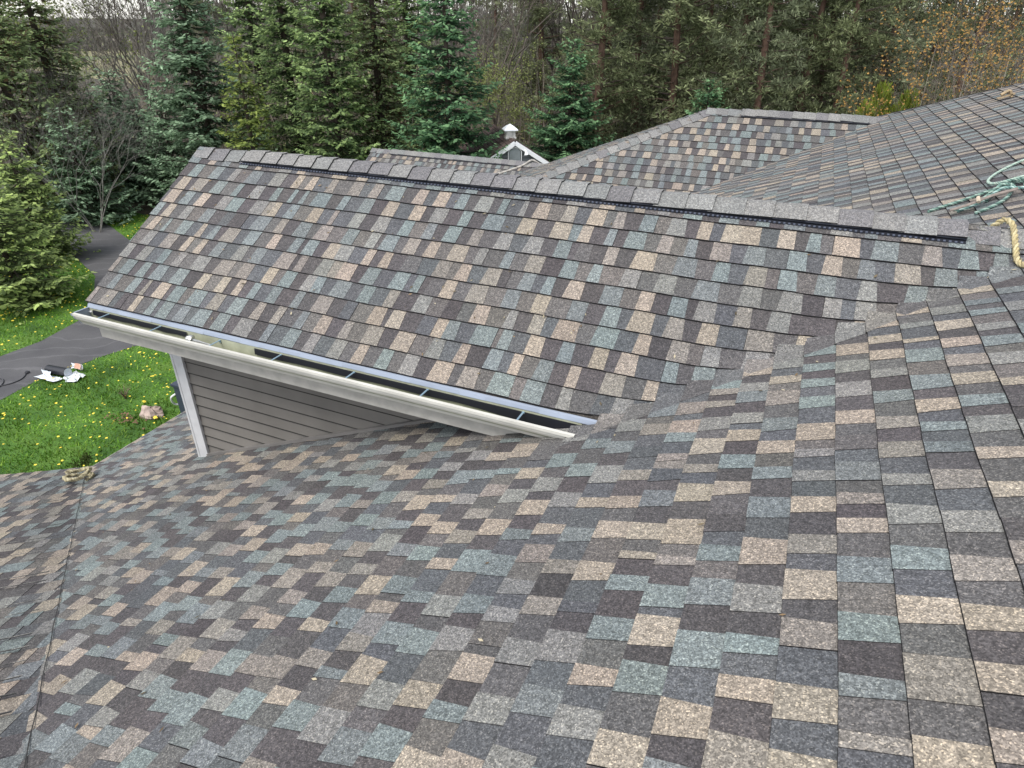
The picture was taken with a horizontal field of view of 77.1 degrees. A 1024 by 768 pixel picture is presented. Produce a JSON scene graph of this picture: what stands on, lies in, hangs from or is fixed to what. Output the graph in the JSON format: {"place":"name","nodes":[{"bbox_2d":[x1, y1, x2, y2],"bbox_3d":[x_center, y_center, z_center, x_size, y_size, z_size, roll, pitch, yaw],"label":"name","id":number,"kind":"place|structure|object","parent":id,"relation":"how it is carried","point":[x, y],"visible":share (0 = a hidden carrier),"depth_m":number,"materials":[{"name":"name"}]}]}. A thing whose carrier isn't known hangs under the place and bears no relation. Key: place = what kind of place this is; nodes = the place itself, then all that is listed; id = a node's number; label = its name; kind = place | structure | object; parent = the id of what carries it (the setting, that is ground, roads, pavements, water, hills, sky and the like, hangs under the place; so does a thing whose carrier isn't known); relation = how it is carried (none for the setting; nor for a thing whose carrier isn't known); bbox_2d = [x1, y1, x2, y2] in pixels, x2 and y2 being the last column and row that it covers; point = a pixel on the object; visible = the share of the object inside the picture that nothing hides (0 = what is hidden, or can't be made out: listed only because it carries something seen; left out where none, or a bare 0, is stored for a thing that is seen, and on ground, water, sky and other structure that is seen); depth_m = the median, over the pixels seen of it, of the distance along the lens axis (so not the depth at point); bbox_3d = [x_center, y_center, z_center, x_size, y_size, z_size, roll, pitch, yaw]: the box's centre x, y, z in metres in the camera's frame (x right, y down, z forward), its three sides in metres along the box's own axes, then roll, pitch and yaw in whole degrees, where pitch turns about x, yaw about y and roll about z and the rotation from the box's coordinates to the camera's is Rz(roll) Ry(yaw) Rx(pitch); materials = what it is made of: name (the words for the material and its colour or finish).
{"place":"outdoors","nodes":[
{"label":"outdoors","id":0,"kind":"place"},
{"bbox_2d":[0,187,136,398],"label":"driveway","id":1,"kind":"structure","parent":0,"point":[78,342],"depth_m":16.70,"materials":[{"name":"grey asphalt"}]},
{"bbox_2d":[34,363,84,381],"bbox_3d":[-10.573,-0.267,15.122,1.046,0.214,0.745,13,32,20],"label":"plastic sheet","id":2,"kind":"object","parent":1,"relation":"on","point":[48,370],"visible":1,"depth_m":15.10,"materials":[{"name":"white plastic"}]},
{"bbox_2d":[0,208,180,474],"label":"lawn","id":3,"kind":"structure","parent":0,"point":[95,432],"depth_m":14.24,"materials":[{"name":"green plant"}]},
{"bbox_2d":[0,163,96,324],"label":"spruce tree","id":4,"kind":"object","parent":3,"relation":"on","point":[15,286],"visible":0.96,"depth_m":18.35,"materials":[{"name":"green plant"}]},
{"bbox_2d":[0,131,100,268],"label":"spruce tree","id":5,"kind":"object","parent":3,"relation":"on","point":[63,238],"visible":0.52,"depth_m":21.37,"materials":[{"name":"green plant"}]},
{"bbox_2d":[0,0,124,225],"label":"spruce tree","id":6,"kind":"object","parent":3,"relation":"on","point":[7,91],"visible":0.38,"depth_m":25.33,"materials":[{"name":"green plant"}]},
{"bbox_2d":[0,0,139,210],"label":"spruce tree","id":7,"kind":"object","parent":3,"relation":"on","point":[30,12],"visible":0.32,"depth_m":27.02,"materials":[{"name":"green plant"}]},
{"bbox_2d":[70,451,93,467],"bbox_3d":[-7.719,1.508,11.606,0.407,0.649,0.393,-15,33,-26],"label":"shrub","id":8,"kind":"object","parent":3,"relation":"on","point":[84,459],"visible":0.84,"depth_m":11.52,"materials":[{"name":"green plant"}]},
{"bbox_2d":[0,211,170,465],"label":"dandelion patch","id":9,"kind":"object","parent":3,"relation":"on","point":[81,369],"visible":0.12,"depth_m":14.70,"materials":[{"name":"plant"}]},
{"bbox_2d":[29,103,144,225],"bbox_3d":[-17.539,-8.576,25.768,4.325,4.986,3.873,-19,35,-31],"label":"spruce tree","id":10,"kind":"object","parent":3,"relation":"on","point":[89,212],"visible":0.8,"depth_m":25.75,"materials":[{"name":"green plant"}]},
{"bbox_2d":[104,409,156,428],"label":"bare soil","id":11,"kind":"structure","parent":3,"relation":"on","point":[131,417],"depth_m":13.52,"materials":[{"name":"soil"}]},
{"bbox_2d":[139,405,163,419],"bbox_3d":[-7.686,0.630,13.731,0.605,0.359,0.405,13,32,20],"label":"rock","id":12,"kind":"object","parent":3,"relation":"on","point":[149,412],"visible":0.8,"depth_m":13.63,"materials":[{"name":"stone"}]},
{"bbox_2d":[0,82,1023,767],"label":"house","id":13,"kind":"structure","parent":3,"relation":"on","point":[850,496],"depth_m":3.21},
{"bbox_2d":[62,466,94,481],"bbox_3d":[-4.347,0.924,6.437,0.269,0.165,0.321,-24,37,-36],"label":"rope coil","id":14,"kind":"object","parent":13,"relation":"on","point":[77,476],"visible":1,"depth_m":6.44,"materials":[{"name":"beige fabric"}]},
{"bbox_2d":[170,381,184,412],"bbox_3d":[-6.456,0.375,13.228,0.763,1.045,0.700,13,32,20],"label":"utility box","id":15,"kind":"object","parent":13,"relation":"attached to","point":[174,385],"visible":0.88,"depth_m":12.96,"materials":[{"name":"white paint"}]},
{"bbox_2d":[185,335,209,344],"bbox_3d":[-2.108,-0.291,4.309,0.167,0.076,0.060,4,30,7],"label":"metal bolt","id":16,"kind":"object","parent":13,"relation":"on","point":[190,338],"visible":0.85,"depth_m":4.30,"materials":[{"name":"metal"}]},
{"bbox_2d":[499,159,538,173],"bbox_3d":[0.091,-4.838,14.568,1.948,0.509,0.218,-6,30,-11],"label":"cord","id":17,"kind":"object","parent":13,"relation":"hanging from","point":[535,161],"visible":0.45,"depth_m":14.47,"materials":[{"name":"fabric"}]},
{"bbox_2d":[61,180,1014,730],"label":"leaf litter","id":18,"kind":"object","parent":13,"relation":"on","point":[425,452],"visible":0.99,"depth_m":3.58,"materials":[{"name":"plant"}]},
{"bbox_2d":[927,159,1023,213],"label":"safety rope","id":19,"kind":"object","parent":13,"relation":"on","point":[1002,185],"visible":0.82,"depth_m":4.44,"materials":[{"name":"teal fabric"}]},
{"bbox_2d":[950,187,1017,211],"bbox_3d":[3.149,-1.218,4.267,0.381,0.172,0.097,4,30,7],"label":"leather strap","id":20,"kind":"object","parent":19,"relation":"on","point":[978,200],"visible":1,"depth_m":4.26,"materials":[{"name":"leather"}]},
{"bbox_2d":[996,89,1015,99],"bbox_3d":[5.608,-3.285,7.282,0.152,0.109,0.090,13,32,20],"label":"rope","id":21,"kind":"object","parent":13,"relation":"attached to","point":[1010,92],"visible":1,"depth_m":7.27,"materials":[{"name":"fabric"}]},
{"bbox_2d":[990,216,1023,267],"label":"frayed rope","id":22,"kind":"object","parent":13,"relation":"on","point":[1018,262],"visible":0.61,"depth_m":3.35,"materials":[{"name":"beige fabric"}]},
{"bbox_2d":[8,49,383,85],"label":"field","id":23,"kind":"structure","parent":0,"point":[95,76],"depth_m":114.72,"materials":[{"name":"plant"}]},
{"bbox_2d":[0,18,927,215],"bbox_3d":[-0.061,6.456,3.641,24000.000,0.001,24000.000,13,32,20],"label":"ground","id":24,"kind":"structure","parent":0,"point":[147,208],"depth_m":55.54,"materials":[{"name":"brown soil"}]},
{"bbox_2d":[16,0,139,120],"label":"bare tree","id":25,"kind":"object","parent":24,"relation":"on","point":[111,42],"visible":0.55,"depth_m":33.33,"materials":[{"name":"brown plant"}]},
{"bbox_2d":[0,0,155,169],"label":"young tree","id":26,"kind":"object","parent":24,"relation":"on","point":[39,25],"visible":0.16,"depth_m":33.52,"materials":[{"name":"brown plant"}]},
{"bbox_2d":[0,43,158,208],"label":"bare tree","id":27,"kind":"object","parent":24,"relation":"on","point":[64,110],"visible":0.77,"depth_m":25.68,"materials":[{"name":"grey plant"}]},
{"bbox_2d":[0,81,168,231],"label":"bare tree","id":28,"kind":"object","parent":24,"relation":"on","point":[102,204],"visible":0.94,"depth_m":24.38,"materials":[{"name":"grey plant"}]},
{"bbox_2d":[23,14,156,115],"bbox_3d":[-25.494,-18.113,38.511,8.234,8.124,10.156,-6,30,-11],"label":"bare tree","id":29,"kind":"object","parent":24,"relation":"on","point":[95,63],"visible":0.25,"depth_m":38.79,"materials":[{"name":"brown plant"}]},
{"bbox_2d":[31,0,167,99],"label":"bare tree","id":30,"kind":"object","parent":24,"relation":"on","point":[103,2],"visible":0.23,"depth_m":48.48,"materials":[{"name":"brown plant"}]},
{"bbox_2d":[71,85,145,191],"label":"spruce tree","id":31,"kind":"object","parent":24,"relation":"on","point":[115,148],"visible":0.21,"depth_m":29.67,"materials":[{"name":"green plant"}]},
{"bbox_2d":[36,0,208,155],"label":"bare tree","id":32,"kind":"object","parent":24,"relation":"on","point":[114,19],"visible":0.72,"depth_m":33.84,"materials":[{"name":"brown plant"}]},
{"bbox_2d":[81,66,164,190],"bbox_3d":[-19.494,-12.516,31.836,5.235,6.036,4.688,18,34,28],"label":"spruce tree","id":33,"kind":"object","parent":24,"relation":"on","point":[118,93],"visible":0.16,"depth_m":31.01,"materials":[{"name":"green plant"}]},
{"bbox_2d":[2,0,258,165],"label":"bare tree","id":34,"kind":"object","parent":24,"relation":"on","point":[135,80],"visible":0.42,"depth_m":28.49,"materials":[{"name":"brown plant"}]},
{"bbox_2d":[105,93,178,200],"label":"spruce tree","id":35,"kind":"object","parent":24,"relation":"on","point":[138,184],"visible":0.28,"depth_m":29.25,"materials":[{"name":"green plant"}]},
{"bbox_2d":[33,0,264,124],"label":"bare tree","id":36,"kind":"object","parent":24,"relation":"on","point":[126,38],"visible":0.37,"depth_m":37.65,"materials":[{"name":"brown plant"}]},
{"bbox_2d":[124,87,200,209],"bbox_3d":[-14.983,-10.374,28.557,4.780,5.511,4.280,10,31,17],"label":"spruce tree","id":37,"kind":"object","parent":24,"relation":"on","point":[171,147],"visible":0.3,"depth_m":28.02,"materials":[{"name":"green plant"}]},
{"bbox_2d":[28,0,306,142],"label":"bare tree","id":38,"kind":"object","parent":24,"relation":"on","point":[159,31],"visible":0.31,"depth_m":37.43,"materials":[{"name":"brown plant"}]},
{"bbox_2d":[136,0,277,207],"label":"spruce tree","id":39,"kind":"object","parent":24,"relation":"on","point":[193,62],"visible":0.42,"depth_m":25.23,"materials":[{"name":"green plant"}]},
{"bbox_2d":[165,0,261,126],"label":"pine tree","id":40,"kind":"object","parent":24,"relation":"on","point":[214,15],"visible":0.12,"depth_m":41.74,"materials":[{"name":"green plant"}]},
{"bbox_2d":[172,0,298,134],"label":"bare tree","id":41,"kind":"object","parent":24,"relation":"on","point":[227,28],"visible":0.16,"depth_m":42.53,"materials":[{"name":"brown plant"}]},
{"bbox_2d":[215,32,286,151],"bbox_3d":[-10.263,-9.723,25.150,4.091,7.341,3.734,-6,30,-11],"label":"spruce tree","id":42,"kind":"object","parent":24,"relation":"on","point":[248,123],"visible":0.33,"depth_m":24.42,"materials":[{"name":"green plant"}]},
{"bbox_2d":[211,0,312,153],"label":"spruce tree","id":43,"kind":"object","parent":24,"relation":"on","point":[249,15],"visible":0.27,"depth_m":34.47,"materials":[{"name":"green plant"}]},
{"bbox_2d":[242,0,344,155],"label":"spruce tree","id":44,"kind":"object","parent":24,"relation":"on","point":[273,27],"visible":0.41,"depth_m":28.78,"materials":[{"name":"green plant"}]},
{"bbox_2d":[262,0,336,133],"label":"pine tree","id":45,"kind":"object","parent":24,"relation":"on","point":[307,30],"visible":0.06,"depth_m":42.42,"materials":[{"name":"green plant"}]},
{"bbox_2d":[214,0,394,130],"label":"bare tree","id":46,"kind":"object","parent":24,"relation":"on","point":[350,7],"visible":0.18,"depth_m":36.61,"materials":[{"name":"brown plant"}]},
{"bbox_2d":[273,0,386,75],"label":"bare tree","id":47,"kind":"object","parent":24,"relation":"on","point":[297,3],"visible":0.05,"depth_m":41.66,"materials":[{"name":"brown plant"}]},
{"bbox_2d":[279,0,386,160],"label":"spruce tree","id":48,"kind":"object","parent":24,"relation":"on","point":[335,125],"visible":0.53,"depth_m":25.19,"materials":[{"name":"green plant"}]},
{"bbox_2d":[304,0,405,142],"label":"pine tree","id":49,"kind":"object","parent":24,"relation":"on","point":[352,24],"visible":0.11,"depth_m":38.59,"materials":[{"name":"green plant"}]},
{"bbox_2d":[331,0,426,160],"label":"spruce tree","id":50,"kind":"object","parent":24,"relation":"on","point":[378,79],"visible":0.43,"depth_m":27.14,"materials":[{"name":"green plant"}]},
{"bbox_2d":[367,0,454,157],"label":"spruce tree","id":51,"kind":"object","parent":24,"relation":"on","point":[404,11],"visible":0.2,"depth_m":32.98,"materials":[{"name":"green plant"}]},
{"bbox_2d":[346,0,512,76],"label":"bare tree","id":52,"kind":"object","parent":24,"relation":"on","point":[448,28],"visible":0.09,"depth_m":51.86,"materials":[{"name":"brown plant"}]},
{"bbox_2d":[383,0,509,158],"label":"spruce tree","id":53,"kind":"object","parent":24,"relation":"on","point":[449,142],"visible":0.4,"depth_m":24.10,"materials":[{"name":"green plant"}]},
{"bbox_2d":[434,0,490,102],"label":"bare tree","id":54,"kind":"object","parent":24,"relation":"on","point":[456,43],"visible":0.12,"depth_m":53.67,"materials":[{"name":"brown plant"}]},
{"bbox_2d":[401,30,564,135],"bbox_3d":[-0.935,-13.204,31.271,7.081,7.089,7.398,7,30,11],"label":"young tree","id":55,"kind":"object","parent":24,"relation":"on","point":[502,100],"visible":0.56,"depth_m":30.37,"materials":[{"name":"green plant"}]},
{"bbox_2d":[457,0,525,121],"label":"pine tree","id":56,"kind":"object","parent":24,"relation":"on","point":[501,38],"visible":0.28,"depth_m":47.09,"materials":[{"name":"green plant"}]},
{"bbox_2d":[459,124,548,163],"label":"shed","id":57,"kind":"structure","parent":24,"relation":"on","point":[515,149],"depth_m":25.11,"materials":[{"name":"white"}]},
{"bbox_2d":[508,147,521,160],"bbox_3d":[0.113,-8.647,25.009,0.551,1.096,0.033,-6,30,-11],"label":"loft door","id":58,"kind":"structure","parent":57,"relation":"in","point":[514,154],"depth_m":24.87,"materials":[{"name":"white paint"}]},
{"bbox_2d":[440,0,570,126],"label":"bare tree","id":59,"kind":"object","parent":24,"relation":"on","point":[495,120],"visible":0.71,"depth_m":33.73,"materials":[{"name":"brown plant"}]},
{"bbox_2d":[433,0,577,106],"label":"bare tree","id":60,"kind":"object","parent":24,"relation":"on","point":[488,27],"visible":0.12,"depth_m":53.48,"materials":[{"name":"brown plant"}]},
{"bbox_2d":[0,25,1023,163],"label":"brush","id":61,"kind":"object","parent":24,"relation":"on","point":[144,106],"visible":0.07,"depth_m":37.31,"materials":[{"name":"plant"}]},
{"bbox_2d":[1,0,1023,96],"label":"wood","id":62,"kind":"object","parent":24,"relation":"on","point":[174,50],"visible":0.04,"depth_m":74.49,"materials":[{"name":"brown wood"}]},
{"bbox_2d":[457,0,575,112],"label":"bare tree","id":63,"kind":"object","parent":24,"relation":"on","point":[509,27],"visible":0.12,"depth_m":55.35,"materials":[{"name":"brown plant"}]},
{"bbox_2d":[394,0,664,144],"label":"bare tree","id":64,"kind":"object","parent":24,"relation":"on","point":[519,34],"visible":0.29,"depth_m":35.90,"materials":[{"name":"brown plant"}]},
{"bbox_2d":[499,0,572,122],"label":"pine tree","id":65,"kind":"object","parent":24,"relation":"on","point":[562,23],"visible":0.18,"depth_m":41.65,"materials":[{"name":"green plant"}]},
{"bbox_2d":[499,0,583,146],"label":"pine tree","id":66,"kind":"object","parent":24,"relation":"on","point":[541,11],"visible":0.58,"depth_m":37.00,"materials":[{"name":"green plant"}]},
{"bbox_2d":[495,0,594,148],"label":"bare tree","id":67,"kind":"object","parent":24,"relation":"on","point":[573,7],"visible":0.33,"depth_m":38.20,"materials":[{"name":"brown plant"}]},
{"bbox_2d":[521,0,591,126],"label":"bare tree","id":68,"kind":"object","parent":24,"relation":"on","point":[552,68],"visible":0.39,"depth_m":38.43,"materials":[{"name":"brown plant"}]},
{"bbox_2d":[473,0,645,100],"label":"bare tree","id":69,"kind":"object","parent":24,"relation":"on","point":[535,34],"visible":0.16,"depth_m":44.21,"materials":[{"name":"brown plant"}]},
{"bbox_2d":[516,37,616,161],"bbox_3d":[2.505,-10.894,28.118,5.989,7.604,6.186,-11,31,-19],"label":"spruce tree","id":70,"kind":"object","parent":24,"relation":"on","point":[564,131],"visible":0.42,"depth_m":27.33,"materials":[{"name":"green plant"}]},
{"bbox_2d":[555,0,614,106],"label":"pine tree","id":71,"kind":"object","parent":24,"relation":"on","point":[585,33],"visible":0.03,"depth_m":47.29,"materials":[{"name":"green plant"}]},
{"bbox_2d":[528,0,668,152],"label":"pine tree","id":72,"kind":"object","parent":24,"relation":"on","point":[599,35],"visible":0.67,"depth_m":28.32,"materials":[{"name":"green plant"}]},
{"bbox_2d":[546,0,670,151],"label":"pine tree","id":73,"kind":"object","parent":24,"relation":"on","point":[608,43],"visible":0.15,"depth_m":32.21,"materials":[{"name":"green plant"}]},
{"bbox_2d":[590,0,698,140],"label":"pine tree","id":74,"kind":"object","parent":24,"relation":"on","point":[634,120],"visible":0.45,"depth_m":30.22,"materials":[{"name":"green plant"}]},
{"bbox_2d":[553,0,739,121],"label":"bare tree","id":75,"kind":"object","parent":24,"relation":"on","point":[647,36],"visible":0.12,"depth_m":38.95,"materials":[{"name":"brown plant"}]},
{"bbox_2d":[609,0,703,135],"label":"pine tree","id":76,"kind":"object","parent":24,"relation":"on","point":[655,41],"visible":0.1,"depth_m":34.24,"materials":[{"name":"green plant"}]},
{"bbox_2d":[611,0,744,136],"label":"pine tree","id":77,"kind":"object","parent":24,"relation":"on","point":[672,113],"visible":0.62,"depth_m":28.63,"materials":[{"name":"green plant"}]},
{"bbox_2d":[649,0,730,122],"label":"pine tree","id":78,"kind":"object","parent":24,"relation":"on","point":[699,40],"visible":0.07,"depth_m":38.77,"materials":[{"name":"green plant"}]},
{"bbox_2d":[669,0,738,116],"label":"pine tree","id":79,"kind":"object","parent":24,"relation":"on","point":[711,13],"visible":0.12,"depth_m":34.70,"materials":[{"name":"green plant"}]},
{"bbox_2d":[684,77,730,114],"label":"spruce tree","id":80,"kind":"object","parent":24,"relation":"on","point":[708,98],"visible":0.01,"depth_m":26.41,"materials":[{"name":"green plant"}]},
{"bbox_2d":[683,0,798,89],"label":"bare tree","id":81,"kind":"object","parent":24,"relation":"on","point":[740,33],"visible":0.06,"depth_m":35.45,"materials":[{"name":"brown plant"}]},
{"bbox_2d":[688,0,817,110],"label":"pine tree","id":82,"kind":"object","parent":24,"relation":"on","point":[763,56],"visible":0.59,"depth_m":26.73,"materials":[{"name":"green plant"}]},
{"bbox_2d":[679,0,827,109],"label":"pine tree","id":83,"kind":"object","parent":24,"relation":"on","point":[733,76],"visible":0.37,"depth_m":27.58,"materials":[{"name":"green plant"}]},
{"bbox_2d":[701,0,809,110],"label":"pine tree","id":84,"kind":"object","parent":24,"relation":"on","point":[772,24],"visible":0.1,"depth_m":32.28,"materials":[{"name":"green plant"}]},
{"bbox_2d":[746,0,818,108],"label":"pine tree","id":85,"kind":"object","parent":24,"relation":"on","point":[796,58],"visible":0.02,"depth_m":36.69,"materials":[{"name":"green plant"}]},
{"bbox_2d":[748,0,878,114],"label":"pine tree","id":86,"kind":"object","parent":24,"relation":"on","point":[820,44],"visible":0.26,"depth_m":27.99,"materials":[{"name":"green plant"}]},
{"bbox_2d":[755,0,882,111],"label":"pine tree","id":87,"kind":"object","parent":24,"relation":"on","point":[835,18],"visible":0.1,"depth_m":30.25,"materials":[{"name":"green plant"}]},
{"bbox_2d":[789,0,915,114],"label":"pine tree","id":88,"kind":"object","parent":24,"relation":"on","point":[853,26],"visible":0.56,"depth_m":27.30,"materials":[{"name":"green plant"}]},
{"bbox_2d":[818,4,915,105],"bbox_3d":[18.622,-17.804,34.819,5.457,11.932,4.857,-5,30,-10],"label":"pine tree","id":89,"kind":"object","parent":24,"relation":"on","point":[868,25],"visible":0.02,"depth_m":33.61,"materials":[{"name":"green plant"}]},
{"bbox_2d":[821,0,939,113],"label":"pine tree","id":90,"kind":"object","parent":24,"relation":"on","point":[890,51],"visible":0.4,"depth_m":28.05,"materials":[{"name":"green plant"}]},
{"bbox_2d":[853,79,920,116],"bbox_3d":[13.031,-7.653,22.894,3.797,5.857,1.494,0,29,-1],"label":"cedar shrub","id":91,"kind":"object","parent":24,"relation":"on","point":[885,88],"visible":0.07,"depth_m":21.68,"materials":[{"name":"green plant"}]},
{"bbox_2d":[822,0,958,105],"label":"pine tree","id":92,"kind":"object","parent":24,"relation":"on","point":[924,15],"visible":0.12,"depth_m":29.97,"materials":[{"name":"green plant"}]},
{"bbox_2d":[869,0,983,77],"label":"bare tree","id":93,"kind":"object","parent":24,"relation":"on","point":[935,21],"visible":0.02,"depth_m":52.02,"materials":[{"name":"brown plant"}]},
{"bbox_2d":[834,0,1023,116],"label":"maple tree","id":94,"kind":"object","parent":24,"relation":"on","point":[944,44],"visible":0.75,"depth_m":21.50,"materials":[{"name":"brown plant"}]},
{"bbox_2d":[878,0,989,96],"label":"pine tree","id":95,"kind":"object","parent":24,"relation":"on","point":[938,30],"visible":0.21,"depth_m":36.76,"materials":[{"name":"green plant"}]},
{"bbox_2d":[848,2,1023,115],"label":"maple tree","id":96,"kind":"object","parent":24,"relation":"on","point":[992,60],"visible":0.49,"depth_m":19.23,"materials":[{"name":"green plant"}]},
{"bbox_2d":[873,0,1000,76],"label":"bare tree","id":97,"kind":"object","parent":24,"relation":"on","point":[941,26],"visible":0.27,"depth_m":35.59,"materials":[{"name":"brown plant"}]},
{"bbox_2d":[909,0,1023,105],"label":"tree","id":98,"kind":"object","parent":24,"relation":"on","point":[976,28],"visible":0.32,"depth_m":32.86,"materials":[{"name":"plant"}]},
{"bbox_2d":[925,0,1023,94],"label":"bare tree","id":99,"kind":"object","parent":24,"relation":"on","point":[975,35],"visible":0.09,"depth_m":41.11,"materials":[{"name":"brown plant"}]},
{"bbox_2d":[951,0,1023,92],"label":"tree","id":100,"kind":"object","parent":24,"relation":"on","point":[1019,13],"visible":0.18,"depth_m":37.41,"materials":[{"name":"plant"}]},
{"bbox_2d":[1,0,1023,21],"label":"sky","id":101,"kind":"structure","parent":0,"point":[33,1],"materials":[{"name":"white"}]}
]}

